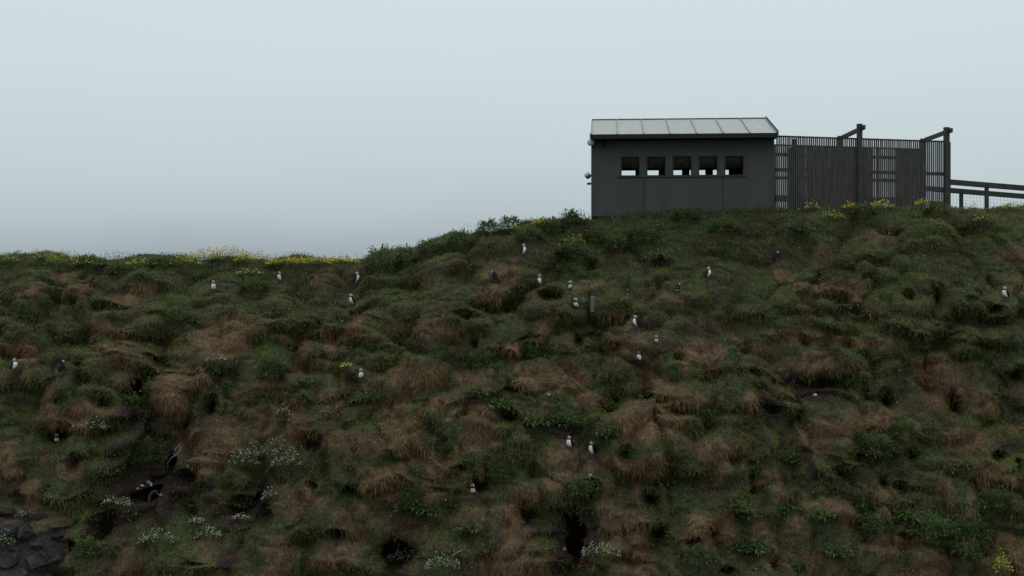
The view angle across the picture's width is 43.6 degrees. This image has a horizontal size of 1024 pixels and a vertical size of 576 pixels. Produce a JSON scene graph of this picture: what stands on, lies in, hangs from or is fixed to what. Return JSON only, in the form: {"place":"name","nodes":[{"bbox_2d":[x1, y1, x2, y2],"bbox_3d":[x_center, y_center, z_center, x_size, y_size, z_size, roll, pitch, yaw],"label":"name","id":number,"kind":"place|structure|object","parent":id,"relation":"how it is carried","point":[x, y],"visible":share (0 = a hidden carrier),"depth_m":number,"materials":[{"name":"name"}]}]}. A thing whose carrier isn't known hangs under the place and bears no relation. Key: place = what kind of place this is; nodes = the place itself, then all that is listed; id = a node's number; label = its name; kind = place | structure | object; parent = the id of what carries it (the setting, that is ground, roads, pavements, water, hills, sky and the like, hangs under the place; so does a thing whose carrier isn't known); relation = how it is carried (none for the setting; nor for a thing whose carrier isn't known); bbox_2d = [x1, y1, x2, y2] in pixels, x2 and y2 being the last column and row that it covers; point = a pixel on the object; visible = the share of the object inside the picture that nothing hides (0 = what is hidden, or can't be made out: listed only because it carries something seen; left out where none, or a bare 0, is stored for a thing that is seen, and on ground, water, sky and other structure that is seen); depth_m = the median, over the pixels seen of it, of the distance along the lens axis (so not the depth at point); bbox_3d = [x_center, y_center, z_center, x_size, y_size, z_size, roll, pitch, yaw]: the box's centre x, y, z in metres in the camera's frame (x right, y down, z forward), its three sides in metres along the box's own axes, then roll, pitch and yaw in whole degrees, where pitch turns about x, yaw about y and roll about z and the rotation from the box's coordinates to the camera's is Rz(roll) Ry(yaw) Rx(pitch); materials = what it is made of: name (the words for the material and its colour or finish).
{"place":"outdoors","nodes":[
{"label":"outdoors","id":0,"kind":"place"},
{"bbox_2d":[0,203,1023,575],"bbox_3d":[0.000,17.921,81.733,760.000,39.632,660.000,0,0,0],"label":"hillside","id":1,"kind":"structure","parent":0,"point":[578,535],"depth_m":27.66,"materials":[{"name":"green plant"}]},
{"bbox_2d":[0,507,14,516],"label":"rock","id":2,"kind":"object","parent":1,"relation":"on","point":[5,511],"visible":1,"depth_m":26.16,"materials":[{"name":"grey stone"}]},
{"bbox_2d":[0,526,17,536],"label":"rock","id":3,"kind":"object","parent":1,"relation":"on","point":[13,530],"visible":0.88,"depth_m":25.86,"materials":[{"name":"grey stone"}]},
{"bbox_2d":[0,551,18,568],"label":"rock","id":4,"kind":"object","parent":1,"relation":"on","point":[9,559],"visible":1,"depth_m":25.50,"materials":[{"name":"grey stone"}]},
{"bbox_2d":[16,522,35,539],"bbox_3d":[-9.807,4.956,26.093,0.414,0.298,0.666,20,5,34],"label":"rock","id":5,"kind":"object","parent":1,"relation":"on","point":[25,531],"visible":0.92,"depth_m":25.89,"materials":[{"name":"grey stone"}]},
{"bbox_2d":[11,311,47,323],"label":"bush","id":6,"kind":"object","parent":1,"relation":"on","point":[24,316],"visible":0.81,"depth_m":29.32,"materials":[{"name":"green plant"}]},
{"bbox_2d":[30,541,42,550],"bbox_3d":[-9.606,5.239,25.875,0.274,0.246,0.320,0,0,-21],"label":"rock","id":7,"kind":"object","parent":1,"relation":"on","point":[36,545],"visible":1,"depth_m":25.77,"materials":[{"name":"grey stone"}]},
{"bbox_2d":[25,551,48,568],"bbox_3d":[-9.552,5.444,25.728,0.456,0.326,0.468,0,0,-38],"label":"rock","id":8,"kind":"object","parent":1,"relation":"on","point":[34,560],"visible":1,"depth_m":25.59,"materials":[{"name":"grey stone"}]},
{"bbox_2d":[47,554,66,567],"bbox_3d":[-9.081,5.490,25.718,0.359,0.391,0.480,6,8,22],"label":"rock","id":9,"kind":"object","parent":1,"relation":"on","point":[55,560],"visible":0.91,"depth_m":25.55,"materials":[{"name":"grey stone"}]},
{"bbox_2d":[51,528,65,541],"bbox_3d":[-9.257,5.081,26.209,0.418,0.324,0.331,0,0,-36],"label":"rock","id":10,"kind":"object","parent":1,"relation":"on","point":[59,535],"visible":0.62,"depth_m":26.10,"materials":[{"name":"grey stone"}]},
{"bbox_2d":[43,247,79,264],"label":"buttercup clump","id":11,"kind":"object","parent":1,"relation":"on","point":[65,260],"visible":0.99,"depth_m":31.04,"materials":[{"name":"yellow plant"}]},
{"bbox_2d":[68,534,106,555],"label":"bush","id":12,"kind":"object","parent":1,"relation":"on","point":[87,542],"visible":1,"depth_m":25.48,"materials":[{"name":"green plant"}]},
{"bbox_2d":[72,416,109,429],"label":"white flower clump","id":13,"kind":"object","parent":1,"relation":"on","point":[93,424],"visible":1,"depth_m":26.83,"materials":[{"name":"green plant"}]},
{"bbox_2d":[77,254,108,264],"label":"bush","id":14,"kind":"object","parent":1,"relation":"on","point":[93,257],"visible":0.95,"depth_m":31.08,"materials":[{"name":"green plant"}]},
{"bbox_2d":[104,259,137,272],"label":"bush","id":15,"kind":"object","parent":1,"relation":"on","point":[117,265],"visible":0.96,"depth_m":30.80,"materials":[{"name":"green plant"}]},
{"bbox_2d":[121,391,149,409],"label":"bush","id":16,"kind":"object","parent":1,"relation":"on","point":[137,398],"visible":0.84,"depth_m":27.77,"materials":[{"name":"green plant"}]},
{"bbox_2d":[129,436,170,462],"bbox_3d":[-7.820,3.438,27.423,1.103,0.555,0.966,0,0,0],"label":"bush","id":17,"kind":"object","parent":1,"relation":"on","point":[143,444],"visible":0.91,"depth_m":27.26,"materials":[{"name":"green plant"}]},
{"bbox_2d":[137,528,178,543],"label":"white flower clump","id":18,"kind":"object","parent":1,"relation":"on","point":[146,537],"visible":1,"depth_m":25.81,"materials":[{"name":"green plant"}]},
{"bbox_2d":[144,254,179,265],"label":"bush","id":19,"kind":"object","parent":1,"relation":"on","point":[160,259],"visible":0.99,"depth_m":31.12,"materials":[{"name":"green plant"}]},
{"bbox_2d":[160,305,193,319],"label":"bush","id":20,"kind":"object","parent":1,"relation":"on","point":[171,312],"visible":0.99,"depth_m":29.46,"materials":[{"name":"green plant"}]},
{"bbox_2d":[165,252,204,264],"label":"buttercup clump","id":21,"kind":"object","parent":1,"relation":"on","point":[190,260],"visible":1,"depth_m":31.21,"materials":[{"name":"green plant"}]},
{"bbox_2d":[183,246,225,260],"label":"yellow flower clump","id":22,"kind":"object","parent":1,"relation":"on","point":[202,257],"visible":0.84,"depth_m":31.57,"materials":[{"name":"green plant"}]},
{"bbox_2d":[194,526,221,538],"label":"white flower clump","id":23,"kind":"object","parent":1,"relation":"on","point":[209,534],"visible":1,"depth_m":26.07,"materials":[{"name":"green plant"}]},
{"bbox_2d":[203,358,226,373],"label":"bush","id":24,"kind":"object","parent":1,"relation":"on","point":[216,362],"visible":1,"depth_m":28.03,"materials":[{"name":"green plant"}]},
{"bbox_2d":[206,243,249,258],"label":"yellow flower clump","id":25,"kind":"object","parent":1,"relation":"on","point":[228,253],"visible":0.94,"depth_m":31.44,"materials":[{"name":"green plant"}]},
{"bbox_2d":[226,448,260,466],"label":"white flower clump","id":26,"kind":"object","parent":1,"relation":"on","point":[238,459],"visible":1,"depth_m":26.95,"materials":[{"name":"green plant"}]},
{"bbox_2d":[231,496,255,507],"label":"bush","id":27,"kind":"object","parent":1,"relation":"on","point":[243,501],"visible":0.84,"depth_m":26.88,"materials":[{"name":"green plant"}]},
{"bbox_2d":[231,250,273,262],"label":"yellow flower clump","id":28,"kind":"object","parent":1,"relation":"on","point":[251,256],"visible":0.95,"depth_m":31.39,"materials":[{"name":"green plant"}]},
{"bbox_2d":[238,275,273,290],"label":"bush","id":29,"kind":"object","parent":1,"relation":"on","point":[256,279],"visible":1,"depth_m":30.51,"materials":[{"name":"green plant"}]},
{"bbox_2d":[239,439,303,458],"bbox_3d":[-5.017,3.371,27.086,1.516,0.387,0.972,0,0,0],"label":"white flower clump","id":30,"kind":"object","parent":1,"relation":"on","point":[287,454],"visible":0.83,"depth_m":26.85,"materials":[{"name":"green plant"}]},
{"bbox_2d":[257,352,288,378],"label":"bush","id":31,"kind":"object","parent":1,"relation":"on","point":[272,359],"visible":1,"depth_m":27.85,"materials":[{"name":"green plant"}]},
{"bbox_2d":[269,454,301,465],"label":"white flower clump","id":32,"kind":"object","parent":1,"relation":"on","point":[279,460],"visible":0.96,"depth_m":26.69,"materials":[{"name":"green plant"}]},
{"bbox_2d":[265,252,308,264],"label":"yellow flower clump","id":33,"kind":"object","parent":1,"relation":"on","point":[288,260],"visible":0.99,"depth_m":30.98,"materials":[{"name":"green plant"}]},
{"bbox_2d":[289,375,315,386],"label":"dock plant","id":34,"kind":"object","parent":1,"relation":"on","point":[301,382],"visible":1,"depth_m":27.55,"materials":[{"name":"green plant"}]},
{"bbox_2d":[291,254,332,263],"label":"yellow flower clump","id":35,"kind":"object","parent":1,"relation":"on","point":[321,260],"visible":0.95,"depth_m":31.07,"materials":[{"name":"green plant"}]},
{"bbox_2d":[327,253,359,262],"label":"yellow flower clump","id":36,"kind":"object","parent":1,"relation":"on","point":[344,259],"visible":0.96,"depth_m":31.34,"materials":[{"name":"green plant"}]},
{"bbox_2d":[349,388,384,402],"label":"dock plant","id":37,"kind":"object","parent":1,"relation":"on","point":[372,397],"visible":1,"depth_m":27.45,"materials":[{"name":"green plant"}]},
{"bbox_2d":[362,243,405,272],"bbox_3d":[-3.091,-0.706,30.966,1.146,0.766,1.013,0,0,0],"label":"bush","id":38,"kind":"object","parent":1,"relation":"on","point":[380,256],"visible":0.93,"depth_m":30.86,"materials":[{"name":"green plant"}]},
{"bbox_2d":[385,548,415,562],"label":"white flower clump","id":39,"kind":"object","parent":1,"relation":"on","point":[402,555],"visible":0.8,"depth_m":26.50,"materials":[{"name":"green plant"}]},
{"bbox_2d":[388,497,419,512],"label":"dock plant","id":40,"kind":"object","parent":1,"relation":"on","point":[411,506],"visible":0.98,"depth_m":26.13,"materials":[{"name":"green plant"}]},
{"bbox_2d":[393,245,420,261],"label":"bush","id":41,"kind":"object","parent":1,"relation":"on","point":[407,250],"visible":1,"depth_m":30.85,"materials":[{"name":"green plant"}]},
{"bbox_2d":[394,476,428,505],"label":"bush","id":42,"kind":"object","parent":1,"relation":"on","point":[409,488],"visible":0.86,"depth_m":26.21,"materials":[{"name":"green plant"}]},
{"bbox_2d":[408,501,447,517],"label":"dock plant","id":43,"kind":"object","parent":1,"relation":"on","point":[428,511],"visible":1,"depth_m":26.08,"materials":[{"name":"green plant"}]},
{"bbox_2d":[413,237,445,251],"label":"bush","id":44,"kind":"object","parent":1,"relation":"on","point":[425,243],"visible":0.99,"depth_m":31.12,"materials":[{"name":"green plant"}]},
{"bbox_2d":[423,439,453,458],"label":"bush","id":45,"kind":"object","parent":1,"relation":"on","point":[445,447],"visible":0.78,"depth_m":26.70,"materials":[{"name":"green plant"}]},
{"bbox_2d":[425,551,460,569],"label":"white flower clump","id":46,"kind":"object","parent":1,"relation":"on","point":[437,563],"visible":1,"depth_m":25.23,"materials":[{"name":"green plant"}]},
{"bbox_2d":[445,228,478,242],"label":"bush","id":47,"kind":"object","parent":1,"relation":"on","point":[458,235],"visible":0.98,"depth_m":31.06,"materials":[{"name":"green plant"}]},
{"bbox_2d":[452,521,486,533],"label":"dock plant","id":48,"kind":"object","parent":1,"relation":"on","point":[471,528],"visible":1,"depth_m":25.73,"materials":[{"name":"green plant"}]},
{"bbox_2d":[462,384,489,397],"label":"dock plant","id":49,"kind":"object","parent":1,"relation":"on","point":[476,392],"visible":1,"depth_m":27.27,"materials":[{"name":"green plant"}]},
{"bbox_2d":[462,351,498,366],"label":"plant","id":50,"kind":"object","parent":1,"relation":"on","point":[471,361],"visible":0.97,"depth_m":28.31,"materials":[{"name":"green plant"}]},
{"bbox_2d":[475,217,505,232],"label":"bush","id":51,"kind":"object","parent":1,"relation":"on","point":[487,225],"visible":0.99,"depth_m":31.57,"materials":[{"name":"green plant"}]},
{"bbox_2d":[483,461,516,476],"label":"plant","id":52,"kind":"object","parent":1,"relation":"on","point":[501,467],"visible":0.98,"depth_m":26.41,"materials":[{"name":"green plant"}]},
{"bbox_2d":[481,395,520,409],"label":"dock plant","id":53,"kind":"object","parent":1,"relation":"on","point":[499,404],"visible":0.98,"depth_m":27.27,"materials":[{"name":"green plant"}]},
{"bbox_2d":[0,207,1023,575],"bbox_3d":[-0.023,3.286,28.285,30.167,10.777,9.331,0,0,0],"label":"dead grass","id":54,"kind":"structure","parent":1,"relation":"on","point":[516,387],"depth_m":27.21,"materials":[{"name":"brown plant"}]},
{"bbox_2d":[499,215,527,226],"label":"bush","id":55,"kind":"object","parent":1,"relation":"on","point":[506,219],"visible":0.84,"depth_m":31.94,"materials":[{"name":"green plant"}]},
{"bbox_2d":[510,223,547,240],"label":"bush","id":56,"kind":"object","parent":1,"relation":"on","point":[528,230],"visible":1,"depth_m":30.70,"materials":[{"name":"green plant"}]},
{"bbox_2d":[517,340,553,357],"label":"bush","id":57,"kind":"object","parent":1,"relation":"on","point":[535,349],"visible":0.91,"depth_m":28.46,"materials":[{"name":"green plant"}]},
{"bbox_2d":[520,410,557,426],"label":"dock plant","id":58,"kind":"object","parent":1,"relation":"on","point":[533,422],"visible":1,"depth_m":27.01,"materials":[{"name":"green plant"}]},
{"bbox_2d":[537,216,567,231],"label":"bush","id":59,"kind":"object","parent":1,"relation":"on","point":[548,224],"visible":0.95,"depth_m":31.07,"materials":[{"name":"green plant"}]},
{"bbox_2d":[543,410,584,429],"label":"dock plant","id":60,"kind":"object","parent":1,"relation":"on","point":[569,420],"visible":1,"depth_m":27.03,"materials":[{"name":"green plant"}]},
{"bbox_2d":[560,208,583,222],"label":"bush","id":61,"kind":"object","parent":1,"relation":"on","point":[570,216],"visible":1,"depth_m":31.26,"materials":[{"name":"green plant"}]},
{"bbox_2d":[562,236,589,258],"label":"bush","id":62,"kind":"object","parent":1,"relation":"on","point":[579,248],"visible":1,"depth_m":30.31,"materials":[{"name":"green plant"}]},
{"bbox_2d":[563,472,598,497],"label":"bush","id":63,"kind":"object","parent":1,"relation":"on","point":[576,482],"visible":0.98,"depth_m":26.11,"materials":[{"name":"green plant"}]},
{"bbox_2d":[572,410,605,427],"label":"plant","id":64,"kind":"object","parent":1,"relation":"on","point":[593,420],"visible":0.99,"depth_m":27.05,"materials":[{"name":"green plant"}]},
{"bbox_2d":[581,226,610,241],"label":"bush","id":65,"kind":"object","parent":1,"relation":"on","point":[589,233],"visible":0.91,"depth_m":30.92,"materials":[{"name":"green plant"}]},
{"bbox_2d":[582,541,621,556],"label":"white flower clump","id":66,"kind":"object","parent":1,"relation":"on","point":[590,549],"visible":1,"depth_m":25.46,"materials":[{"name":"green plant"}]},
{"bbox_2d":[591,422,620,439],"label":"dock plant","id":67,"kind":"object","parent":1,"relation":"on","point":[608,432],"visible":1,"depth_m":26.70,"materials":[{"name":"green plant"}]},
{"bbox_2d":[603,232,635,247],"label":"bush","id":68,"kind":"object","parent":1,"relation":"on","point":[618,237],"visible":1,"depth_m":30.55,"materials":[{"name":"green plant"}]},
{"bbox_2d":[623,223,661,239],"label":"bush","id":69,"kind":"object","parent":1,"relation":"on","point":[635,229],"visible":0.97,"depth_m":30.78,"materials":[{"name":"green plant"}]},
{"bbox_2d":[642,248,676,260],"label":"dock plant","id":70,"kind":"object","parent":1,"relation":"on","point":[661,255],"visible":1,"depth_m":30.19,"materials":[{"name":"green plant"}]},
{"bbox_2d":[649,474,682,486],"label":"dock plant","id":71,"kind":"object","parent":1,"relation":"on","point":[663,481],"visible":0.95,"depth_m":26.43,"materials":[{"name":"green plant"}]},
{"bbox_2d":[659,467,687,481],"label":"dock plant","id":72,"kind":"object","parent":1,"relation":"on","point":[672,475],"visible":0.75,"depth_m":26.54,"materials":[{"name":"green plant"}]},
{"bbox_2d":[590,116,778,218],"bbox_3d":[4.404,-3.057,33.961,4.634,2.968,4.740,0,0,4],"label":"bird hide","id":73,"kind":"object","parent":1,"relation":"on","point":[741,150],"visible":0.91,"depth_m":32.08},
{"bbox_2d":[668,206,701,218],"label":"bush","id":74,"kind":"object","parent":1,"relation":"on","point":[684,212],"visible":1,"depth_m":31.29,"materials":[{"name":"green plant"}]},
{"bbox_2d":[676,542,723,564],"bbox_3d":[3.691,5.251,25.441,1.006,0.383,0.885,0,0,0],"label":"bush","id":75,"kind":"object","parent":1,"relation":"on","point":[693,549],"visible":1,"depth_m":25.32,"materials":[{"name":"green plant"}]},
{"bbox_2d":[707,217,747,230],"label":"bush","id":76,"kind":"object","parent":1,"relation":"on","point":[724,222],"visible":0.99,"depth_m":30.76,"materials":[{"name":"green plant"}]},
{"bbox_2d":[718,493,756,512],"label":"dock plant","id":77,"kind":"object","parent":1,"relation":"on","point":[732,505],"visible":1,"depth_m":25.88,"materials":[{"name":"green plant"}]},
{"bbox_2d":[733,503,761,520],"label":"dock plant","id":78,"kind":"object","parent":1,"relation":"on","point":[745,514],"visible":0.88,"depth_m":26.09,"materials":[{"name":"green plant"}]},
{"bbox_2d":[730,539,775,555],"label":"dock plant","id":79,"kind":"object","parent":1,"relation":"on","point":[754,547],"visible":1,"depth_m":25.79,"materials":[{"name":"green plant"}]},
{"bbox_2d":[774,448,800,463],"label":"dock plant","id":80,"kind":"object","parent":1,"relation":"on","point":[789,458],"visible":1,"depth_m":27.30,"materials":[{"name":"green plant"}]},
{"bbox_2d":[786,223,813,232],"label":"dock plant","id":81,"kind":"object","parent":1,"relation":"on","point":[800,227],"visible":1,"depth_m":30.54,"materials":[{"name":"green plant"}]},
{"bbox_2d":[802,506,839,520],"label":"dock plant","id":82,"kind":"object","parent":1,"relation":"on","point":[820,514],"visible":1,"depth_m":26.21,"materials":[{"name":"green plant"}]},
{"bbox_2d":[814,542,856,557],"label":"dock plant","id":83,"kind":"object","parent":1,"relation":"on","point":[832,549],"visible":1,"depth_m":25.83,"materials":[{"name":"green plant"}]},
{"bbox_2d":[774,144,920,208],"bbox_3d":[8.838,-2.609,34.359,4.876,2.375,0.193,0,0,-14],"label":"slat fence","id":84,"kind":"object","parent":1,"relation":"on","point":[848,174],"visible":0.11,"depth_m":34.34,"materials":[{"name":"grey wood"}]},
{"bbox_2d":[847,488,875,509],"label":"bush","id":85,"kind":"object","parent":1,"relation":"on","point":[871,502],"visible":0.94,"depth_m":26.60,"materials":[{"name":"green plant"}]},
{"bbox_2d":[775,124,950,209],"bbox_3d":[8.962,-2.793,32.542,4.903,2.730,0.278,0,0,-14],"label":"slat fence","id":86,"kind":"object","parent":1,"relation":"on","point":[897,158],"visible":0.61,"depth_m":32.44,"materials":[{"name":"grey wood"}]},
{"bbox_2d":[920,128,952,207],"bbox_3d":[11.223,-2.838,33.912,0.185,2.530,2.140,0,0,0],"label":"fence post","id":87,"kind":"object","parent":86,"relation":"attached to","point":[936,135],"depth_m":34.82,"materials":[{"name":"grey wood"}]},
{"bbox_2d":[847,201,882,213],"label":"bush","id":88,"kind":"object","parent":1,"relation":"on","point":[863,207],"visible":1,"depth_m":31.18,"materials":[{"name":"green plant"}]},
{"bbox_2d":[856,428,902,456],"bbox_3d":[7.754,3.274,27.193,1.113,0.581,0.972,0,0,0],"label":"bush","id":89,"kind":"object","parent":1,"relation":"on","point":[870,437],"visible":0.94,"depth_m":27.10,"materials":[{"name":"green plant"}]},
{"bbox_2d":[859,509,900,531],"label":"bush","id":90,"kind":"object","parent":1,"relation":"on","point":[879,519],"visible":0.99,"depth_m":26.14,"materials":[{"name":"green plant"}]},
{"bbox_2d":[888,417,926,439],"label":"bush","id":91,"kind":"object","parent":1,"relation":"on","point":[904,426],"visible":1,"depth_m":27.28,"materials":[{"name":"green plant"}]},
{"bbox_2d":[891,505,936,524],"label":"dock plant","id":92,"kind":"object","parent":1,"relation":"on","point":[908,515],"visible":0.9,"depth_m":26.17,"materials":[{"name":"green plant"}]},
{"bbox_2d":[906,510,960,538],"bbox_3d":[8.506,4.757,25.889,1.157,0.490,1.007,0,0,0],"label":"bush","id":93,"kind":"object","parent":1,"relation":"on","point":[931,523],"visible":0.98,"depth_m":25.80,"materials":[{"name":"green plant"}]},
{"bbox_2d":[918,199,954,212],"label":"bush","id":94,"kind":"object","parent":1,"relation":"on","point":[934,206],"visible":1,"depth_m":31.18,"materials":[{"name":"green plant"}]},
{"bbox_2d":[935,462,962,475],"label":"dock plant","id":95,"kind":"object","parent":1,"relation":"on","point":[950,469],"visible":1,"depth_m":26.62,"materials":[{"name":"green plant"}]},
{"bbox_2d":[942,539,971,554],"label":"dock plant","id":96,"kind":"object","parent":1,"relation":"on","point":[952,546],"visible":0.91,"depth_m":25.87,"materials":[{"name":"green plant"}]},
{"bbox_2d":[953,514,998,540],"bbox_3d":[9.413,4.846,26.108,0.962,0.516,0.916,0,0,-25],"label":"bush","id":97,"kind":"object","parent":1,"relation":"on","point":[972,523],"visible":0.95,"depth_m":25.98,"materials":[{"name":"green plant"}]},
{"bbox_2d":[930,186,1023,207],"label":"railing","id":98,"kind":"object","parent":1,"relation":"on","point":[960,192],"visible":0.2,"depth_m":35.14,"materials":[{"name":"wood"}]},
{"bbox_2d":[955,536,1004,560],"bbox_3d":[9.352,5.186,25.478,0.976,0.478,0.504,0,0,0],"label":"tall weed","id":99,"kind":"object","parent":1,"relation":"on","point":[976,551],"visible":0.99,"depth_m":25.53,"materials":[{"name":"green plant"}]},
{"bbox_2d":[950,179,1023,208],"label":"railing","id":100,"kind":"object","parent":1,"relation":"on","point":[986,186],"visible":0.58,"depth_m":33.27,"materials":[{"name":"grey wood"}]},
{"bbox_2d":[978,485,1022,508],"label":"bush","id":101,"kind":"object","parent":1,"relation":"on","point":[994,494],"visible":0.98,"depth_m":26.19,"materials":[{"name":"green plant"}]},
{"bbox_2d":[993,548,1013,573],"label":"yellow flower clump","id":102,"kind":"object","parent":1,"relation":"on","point":[999,567],"visible":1,"depth_m":25.15,"materials":[{"name":"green plant"}]},
{"bbox_2d":[0,0,1023,259],"label":"sky","id":103,"kind":"structure","parent":0,"point":[327,128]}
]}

